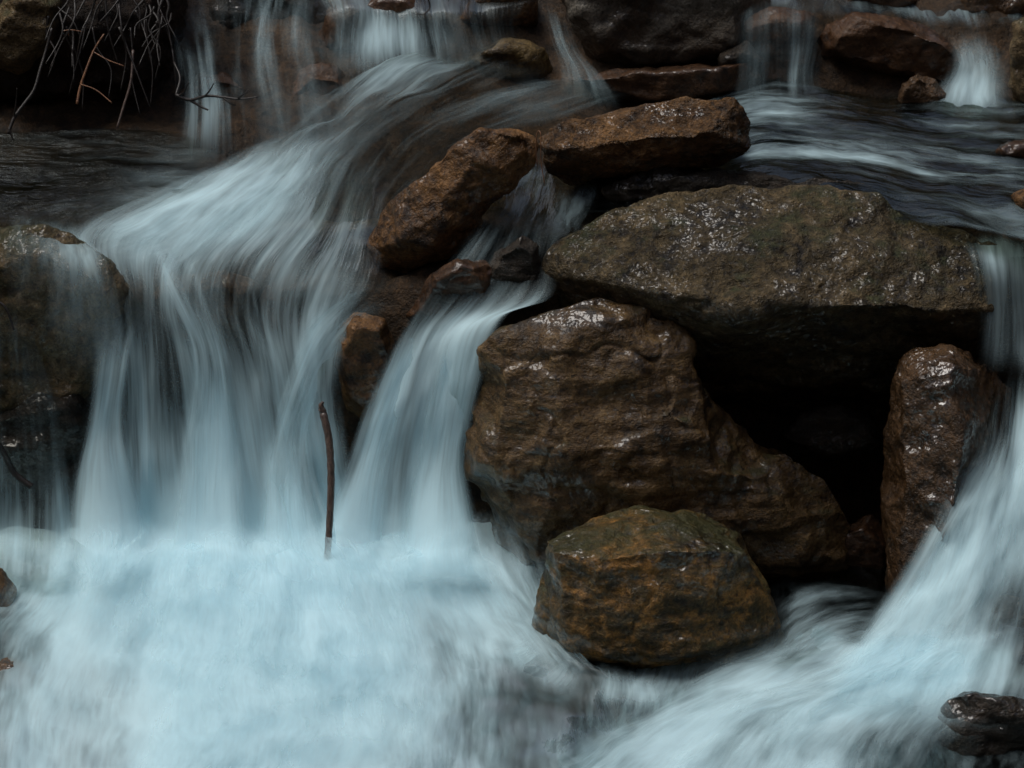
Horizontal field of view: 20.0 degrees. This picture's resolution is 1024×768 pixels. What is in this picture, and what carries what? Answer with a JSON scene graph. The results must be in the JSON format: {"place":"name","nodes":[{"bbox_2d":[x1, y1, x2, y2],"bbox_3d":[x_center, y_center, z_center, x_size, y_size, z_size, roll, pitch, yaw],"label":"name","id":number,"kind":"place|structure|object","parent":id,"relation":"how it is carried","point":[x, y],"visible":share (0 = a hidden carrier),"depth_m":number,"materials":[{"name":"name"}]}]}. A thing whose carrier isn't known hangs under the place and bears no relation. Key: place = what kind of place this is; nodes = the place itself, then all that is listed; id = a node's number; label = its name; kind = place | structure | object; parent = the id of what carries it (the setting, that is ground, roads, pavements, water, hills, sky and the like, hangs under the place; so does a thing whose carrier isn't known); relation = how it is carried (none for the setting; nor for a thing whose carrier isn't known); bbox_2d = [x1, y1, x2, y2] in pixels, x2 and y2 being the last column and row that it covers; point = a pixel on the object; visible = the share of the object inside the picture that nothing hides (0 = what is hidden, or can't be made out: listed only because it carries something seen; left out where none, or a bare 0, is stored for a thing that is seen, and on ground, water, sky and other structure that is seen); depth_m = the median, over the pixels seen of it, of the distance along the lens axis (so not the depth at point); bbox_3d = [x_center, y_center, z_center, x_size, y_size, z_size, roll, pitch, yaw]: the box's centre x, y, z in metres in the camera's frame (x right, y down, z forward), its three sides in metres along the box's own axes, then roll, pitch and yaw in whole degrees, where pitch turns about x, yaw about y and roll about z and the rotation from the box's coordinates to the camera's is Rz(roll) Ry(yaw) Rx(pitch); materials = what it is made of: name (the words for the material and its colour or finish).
{"place":"outdoors","nodes":[
{"label":"outdoors","id":0,"kind":"place"},
{"bbox_2d":[0,129,205,219],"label":"stream","id":1,"kind":"structure","parent":0,"point":[61,174],"depth_m":6.28,"materials":[{"name":"liquid"}]},
{"bbox_2d":[74,345,139,573],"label":"waterfall","id":2,"kind":"structure","parent":0,"point":[105,503],"depth_m":6.04,"materials":[{"name":"white liquid"}]},
{"bbox_2d":[110,150,310,255],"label":"stream","id":3,"kind":"structure","parent":0,"point":[188,212],"depth_m":6.18,"materials":[{"name":"liquid"}]},
{"bbox_2d":[0,522,554,767],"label":"water","id":4,"kind":"structure","parent":0,"point":[115,679],"depth_m":5.74,"materials":[{"name":"white liquid"}]},
{"bbox_2d":[6,494,72,578],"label":"waterfall","id":5,"kind":"structure","parent":4,"relation":"on","point":[63,553],"depth_m":6.08,"materials":[{"name":"liquid"}]},
{"bbox_2d":[95,536,489,767],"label":"water","id":6,"kind":"structure","parent":4,"relation":"on","point":[229,611],"depth_m":5.80,"materials":[{"name":"liquid"}]},
{"bbox_2d":[82,181,345,569],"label":"waterfall","id":7,"kind":"structure","parent":6,"relation":"on","point":[158,492],"depth_m":6.08,"materials":[{"name":"liquid"}]},
{"bbox_2d":[163,266,250,567],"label":"waterfall","id":8,"kind":"structure","parent":7,"relation":"on","point":[209,503],"depth_m":6.05,"materials":[{"name":"white liquid"}]},
{"bbox_2d":[266,302,344,557],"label":"waterfall","id":9,"kind":"structure","parent":7,"relation":"on","point":[277,528],"depth_m":6.05,"materials":[{"name":"white liquid"}]},
{"bbox_2d":[92,533,395,605],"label":"water","id":10,"kind":"structure","parent":6,"relation":"on","point":[269,584],"depth_m":5.83,"materials":[{"name":"liquid"}]},
{"bbox_2d":[408,356,468,572],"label":"waterfall","id":11,"kind":"structure","parent":10,"relation":"on","point":[438,537],"depth_m":6.03,"materials":[{"name":"white liquid"}]},
{"bbox_2d":[318,401,334,560],"bbox_3d":[-0.381,0.227,5.974,0.034,0.356,0.155,0,28,0],"label":"stick","id":12,"kind":"object","parent":6,"relation":"in","point":[322,410],"visible":0.95,"depth_m":5.96,"materials":[{"name":"brown wood"}]},
{"bbox_2d":[323,342,412,567],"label":"waterfall","id":13,"kind":"structure","parent":6,"relation":"on","point":[356,517],"depth_m":6.04,"materials":[{"name":"white liquid"}]},
{"bbox_2d":[278,488,335,565],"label":"waterfall","id":14,"kind":"structure","parent":0,"point":[311,549],"depth_m":6.02,"materials":[{"name":"white liquid"}]},
{"bbox_2d":[363,302,532,583],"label":"waterfall","id":15,"kind":"structure","parent":0,"point":[457,339],"depth_m":6.01,"materials":[{"name":"liquid"}]},
{"bbox_2d":[0,0,1023,522],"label":"stream bed","id":16,"kind":"object","parent":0,"point":[368,142],"visible":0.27,"depth_m":6.48,"materials":[{"name":"brown stone"}]},
{"bbox_2d":[0,568,16,617],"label":"rock","id":17,"kind":"object","parent":16,"relation":"on","point":[8,594],"visible":0.6,"depth_m":5.97,"materials":[{"name":"brown stone"}]},
{"bbox_2d":[0,657,35,688],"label":"rock","id":18,"kind":"object","parent":16,"relation":"on","point":[11,668],"visible":0.41,"depth_m":5.75,"materials":[{"name":"beige stone"}]},
{"bbox_2d":[0,392,92,530],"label":"rock","id":19,"kind":"object","parent":16,"relation":"on","point":[43,438],"visible":0.43,"depth_m":6.12,"materials":[{"name":"stone"}]},
{"bbox_2d":[0,442,33,488],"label":"stick","id":20,"kind":"object","parent":19,"relation":"on","point":[21,479],"visible":1,"depth_m":6.03,"materials":[{"name":"brown wood"}]},
{"bbox_2d":[0,224,145,411],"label":"boulder","id":21,"kind":"object","parent":16,"relation":"on","point":[77,310],"visible":0.77,"depth_m":6.01,"materials":[{"name":"brown stone"}]},
{"bbox_2d":[0,301,14,329],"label":"stick","id":22,"kind":"object","parent":21,"relation":"on","point":[7,311],"visible":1,"depth_m":5.88,"materials":[{"name":"brown wood"}]},
{"bbox_2d":[0,0,187,106],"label":"bank","id":23,"kind":"structure","parent":16,"relation":"on","point":[57,82],"depth_m":6.50,"materials":[{"name":"soil"}]},
{"bbox_2d":[0,0,61,74],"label":"rock","id":24,"kind":"object","parent":23,"relation":"on","point":[23,26],"visible":0.89,"depth_m":6.35,"materials":[{"name":"brown stone"}]},
{"bbox_2d":[44,0,176,114],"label":"root tangle","id":25,"kind":"object","parent":23,"relation":"hanging from","point":[159,18],"visible":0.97,"depth_m":6.31,"materials":[{"name":"wood"}]},
{"bbox_2d":[6,28,52,139],"bbox_3d":[-1.037,-0.650,6.274,0.021,0.201,0.172,17,32,28],"label":"twig","id":26,"kind":"object","parent":25,"relation":"hanging from","point":[23,104],"visible":1,"depth_m":6.27,"materials":[{"name":"wood"}]},
{"bbox_2d":[76,34,123,103],"bbox_3d":[-0.887,-0.676,6.277,0.081,0.129,0.109,13,31,22],"label":"stem","id":27,"kind":"object","parent":25,"relation":"hanging from","point":[82,79],"visible":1,"depth_m":6.28,"materials":[{"name":"brown wood"}]},
{"bbox_2d":[116,50,133,127],"bbox_3d":[-0.833,-0.638,6.282,0.015,0.144,0.109,8,29,15],"label":"stem","id":28,"kind":"object","parent":25,"relation":"hanging from","point":[127,93],"visible":1,"depth_m":6.28,"materials":[{"name":"grey plant"}]},
{"bbox_2d":[173,61,257,110],"bbox_3d":[-0.654,-0.625,6.222,0.233,0.070,0.066,18,33,30],"label":"twig","id":29,"kind":"object","parent":25,"relation":"attached to","point":[193,100],"visible":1,"depth_m":6.22,"materials":[{"name":"wood"}]},
{"bbox_2d":[191,101,215,150],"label":"waterfall","id":30,"kind":"structure","parent":16,"relation":"on","point":[206,145],"depth_m":6.36,"materials":[{"name":"grey liquid"}]},
{"bbox_2d":[151,270,260,343],"bbox_3d":[-0.659,-0.163,6.228,0.261,0.266,0.264,0,28,0],"label":"rock","id":31,"kind":"object","parent":16,"relation":"on","point":[226,300],"visible":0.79,"depth_m":6.09,"materials":[{"name":"beige stone"}]},
{"bbox_2d":[180,71,242,102],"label":"rock","id":32,"kind":"object","parent":16,"relation":"on","point":[201,83],"visible":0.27,"depth_m":6.58,"materials":[{"name":"orange stone"}]},
{"bbox_2d":[209,0,328,28],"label":"rock","id":33,"kind":"object","parent":16,"relation":"on","point":[230,14],"visible":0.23,"depth_m":6.75,"materials":[{"name":"stone"}]},
{"bbox_2d":[232,218,378,256],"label":"waterfall","id":34,"kind":"structure","parent":16,"relation":"on","point":[332,239],"depth_m":6.19,"materials":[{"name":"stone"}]},
{"bbox_2d":[257,274,356,352],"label":"rock","id":35,"kind":"object","parent":16,"relation":"on","point":[284,304],"visible":0.82,"depth_m":6.08,"materials":[{"name":"stone"}]},
{"bbox_2d":[293,63,344,94],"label":"rock","id":36,"kind":"object","parent":16,"relation":"on","point":[322,78],"visible":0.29,"depth_m":6.59,"materials":[{"name":"orange stone"}]},
{"bbox_2d":[334,312,396,426],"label":"rock","id":37,"kind":"object","parent":16,"relation":"on","point":[365,349],"visible":0.8,"depth_m":6.03,"materials":[{"name":"brown stone"}]},
{"bbox_2d":[318,0,445,50],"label":"rock","id":38,"kind":"object","parent":16,"relation":"on","point":[342,29],"visible":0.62,"depth_m":6.66,"materials":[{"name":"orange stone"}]},
{"bbox_2d":[362,18,417,62],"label":"waterfall","id":39,"kind":"structure","parent":16,"relation":"on","point":[380,39],"depth_m":6.60,"materials":[{"name":"liquid"}]},
{"bbox_2d":[417,0,430,14],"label":"twig","id":40,"kind":"object","parent":39,"relation":"on","point":[427,10],"visible":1,"depth_m":6.58,"materials":[{"name":"brown wood"}]},
{"bbox_2d":[375,61,410,85],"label":"stream","id":41,"kind":"structure","parent":16,"relation":"on","point":[392,71],"depth_m":6.53,"materials":[{"name":"liquid"}]},
{"bbox_2d":[406,258,496,328],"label":"rock","id":42,"kind":"object","parent":16,"relation":"on","point":[453,287],"visible":0.86,"depth_m":6.01,"materials":[{"name":"orange stone"}]},
{"bbox_2d":[367,127,538,272],"bbox_3d":[-0.125,-0.385,6.116,0.362,0.367,0.231,0,28,0],"label":"rock","id":43,"kind":"object","parent":16,"relation":"on","point":[436,212],"visible":1,"depth_m":6.03,"materials":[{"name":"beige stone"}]},
{"bbox_2d":[461,0,537,26],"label":"rock","id":44,"kind":"object","parent":16,"relation":"on","point":[500,12],"visible":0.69,"depth_m":6.70,"materials":[{"name":"beige stone"}]},
{"bbox_2d":[464,37,552,80],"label":"rock","id":45,"kind":"object","parent":16,"relation":"on","point":[511,59],"visible":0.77,"depth_m":6.60,"materials":[{"name":"stone"}]},
{"bbox_2d":[489,235,544,301],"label":"rock","id":46,"kind":"object","parent":16,"relation":"on","point":[517,274],"visible":0.91,"depth_m":6.01,"materials":[{"name":"stone"}]},
{"bbox_2d":[537,96,750,185],"bbox_3d":[0.278,-0.514,6.211,0.453,0.275,0.285,0,28,0],"label":"rock","id":47,"kind":"object","parent":16,"relation":"on","point":[686,132],"visible":0.94,"depth_m":6.09,"materials":[{"name":"brown stone"}]},
{"bbox_2d":[531,505,781,668],"bbox_3d":[0.278,0.423,5.927,0.493,0.382,0.453,-12,30,-22],"label":"rock","id":48,"kind":"object","parent":16,"relation":"on","point":[639,586],"visible":0.98,"depth_m":5.76,"materials":[{"name":"stone"}]},
{"bbox_2d":[463,298,850,576],"bbox_3d":[0.322,0.127,6.127,0.848,0.712,0.448,0,28,0],"label":"boulder","id":49,"kind":"object","parent":16,"relation":"on","point":[584,411],"visible":0.74,"depth_m":5.93,"materials":[{"name":"brown stone"}]},
{"bbox_2d":[775,404,883,461],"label":"rock","id":50,"kind":"object","parent":49,"relation":"on","point":[835,432],"visible":0.98,"depth_m":6.16,"materials":[{"name":"stone"}]},
{"bbox_2d":[561,0,770,67],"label":"boulder","id":51,"kind":"object","parent":16,"relation":"on","point":[639,33],"visible":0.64,"depth_m":6.60,"materials":[{"name":"brown stone"}]},
{"bbox_2d":[579,63,752,102],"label":"rock","id":52,"kind":"object","parent":16,"relation":"on","point":[669,83],"visible":0.85,"depth_m":6.57,"materials":[{"name":"orange stone"}]},
{"bbox_2d":[601,166,864,200],"bbox_3d":[0.517,-0.414,6.234,0.654,0.175,0.213,0,28,0],"label":"rock","id":53,"kind":"object","parent":16,"relation":"on","point":[652,182],"visible":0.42,"depth_m":6.13,"materials":[{"name":"stone"}]},
{"bbox_2d":[717,41,763,87],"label":"rock","id":54,"kind":"object","parent":16,"relation":"on","point":[744,52],"visible":0.68,"depth_m":6.59,"materials":[{"name":"stone"}]},
{"bbox_2d":[744,6,814,83],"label":"rock","id":55,"kind":"object","parent":16,"relation":"on","point":[778,38],"visible":0.62,"depth_m":6.62,"materials":[{"name":"orange stone"}]},
{"bbox_2d":[541,184,1023,416],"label":"boulder","id":56,"kind":"object","parent":16,"relation":"on","point":[794,300],"visible":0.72,"depth_m":5.97,"materials":[{"name":"stone"}]},
{"bbox_2d":[988,245,1003,286],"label":"waterfall","id":57,"kind":"structure","parent":56,"relation":"on","point":[993,262],"depth_m":5.95,"materials":[{"name":"liquid"}]},
{"bbox_2d":[845,514,886,568],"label":"rock","id":58,"kind":"object","parent":16,"relation":"on","point":[865,543],"visible":0.25,"depth_m":6.13,"materials":[{"name":"brown stone"}]},
{"bbox_2d":[837,0,919,10],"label":"rock","id":59,"kind":"object","parent":16,"relation":"on","point":[875,5],"visible":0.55,"depth_m":6.77,"materials":[{"name":"orange stone"}]},
{"bbox_2d":[816,11,969,81],"bbox_3d":[0.909,-0.772,6.805,0.414,0.292,0.326,0,28,0],"label":"rock","id":60,"kind":"object","parent":16,"relation":"on","point":[882,44],"visible":0.77,"depth_m":6.64,"materials":[{"name":"orange stone"}]},
{"bbox_2d":[898,73,945,102],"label":"rock","id":61,"kind":"object","parent":16,"relation":"on","point":[917,88],"visible":0.65,"depth_m":6.55,"materials":[{"name":"brown stone"}]},
{"bbox_2d":[880,343,1012,600],"bbox_3d":[0.906,0.187,6.088,0.283,0.634,0.514,0,28,0],"label":"rock","id":62,"kind":"object","parent":16,"relation":"on","point":[945,431],"visible":0.77,"depth_m":5.90,"materials":[{"name":"brown stone"}]},
{"bbox_2d":[945,66,995,106],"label":"waterfall","id":63,"kind":"structure","parent":16,"relation":"on","point":[968,86],"depth_m":6.57,"materials":[{"name":"liquid"}]},
{"bbox_2d":[936,691,1023,755],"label":"rock","id":64,"kind":"object","parent":16,"relation":"on","point":[973,723],"visible":0.88,"depth_m":5.55,"materials":[{"name":"stone"}]},
{"bbox_2d":[944,594,1023,642],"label":"rock","id":65,"kind":"object","parent":16,"relation":"on","point":[1001,618],"visible":0.16,"depth_m":5.89,"materials":[{"name":"beige stone"}]},
{"bbox_2d":[960,0,1023,15],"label":"rock","id":66,"kind":"object","parent":16,"relation":"on","point":[1013,7],"visible":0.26,"depth_m":6.75,"materials":[{"name":"brown stone"}]},
{"bbox_2d":[995,139,1023,156],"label":"rock","id":67,"kind":"object","parent":16,"relation":"on","point":[1013,148],"visible":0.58,"depth_m":6.28,"materials":[{"name":"orange stone"}]},
{"bbox_2d":[1002,189,1023,256],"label":"rock","id":68,"kind":"object","parent":16,"relation":"on","point":[1014,245],"visible":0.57,"depth_m":6.08,"materials":[{"name":"brown stone"}]},
{"bbox_2d":[1007,642,1023,683],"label":"waterfall","id":69,"kind":"structure","parent":16,"relation":"on","point":[1016,670],"depth_m":5.77,"materials":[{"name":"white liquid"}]},
{"bbox_2d":[1008,17,1023,101],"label":"rock","id":70,"kind":"object","parent":16,"relation":"on","point":[1016,80],"visible":0.94,"depth_m":6.52,"materials":[{"name":"brown stone"}]},
{"bbox_2d":[0,520,1023,767],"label":"water","id":71,"kind":"structure","parent":0,"point":[534,708],"depth_m":5.71,"materials":[{"name":"white liquid"}]},
{"bbox_2d":[513,651,645,700],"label":"water","id":72,"kind":"structure","parent":71,"relation":"on","point":[640,693],"depth_m":5.66,"materials":[{"name":"liquid"}]},
{"bbox_2d":[594,638,1014,767],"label":"water","id":73,"kind":"structure","parent":71,"relation":"on","point":[821,731],"depth_m":5.58,"materials":[{"name":"white liquid"}]},
{"bbox_2d":[781,637,959,714],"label":"water","id":74,"kind":"structure","parent":73,"relation":"on","point":[887,653],"depth_m":5.70,"materials":[{"name":"liquid"}]},
{"bbox_2d":[535,130,544,184],"bbox_3d":[0.059,-0.464,5.963,0.007,0.112,0.037,-14,31,-25],"label":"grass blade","id":75,"kind":"object","parent":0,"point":[540,153],"depth_m":5.96,"materials":[{"name":"brown plant"}]},
{"bbox_2d":[482,165,604,229],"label":"stream","id":76,"kind":"structure","parent":0,"point":[531,199],"depth_m":6.17,"materials":[{"name":"liquid"}]},
{"bbox_2d":[589,83,1023,238],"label":"water","id":77,"kind":"structure","parent":0,"point":[941,161],"depth_m":6.32,"materials":[{"name":"grey liquid"}]},
{"bbox_2d":[780,586,882,662],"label":"water","id":78,"kind":"structure","parent":0,"point":[815,619],"depth_m":5.89,"materials":[{"name":"white liquid"}]},
{"bbox_2d":[844,391,1023,708],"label":"waterfall","id":79,"kind":"structure","parent":0,"point":[941,615],"depth_m":5.84,"materials":[{"name":"liquid"}]}
]}

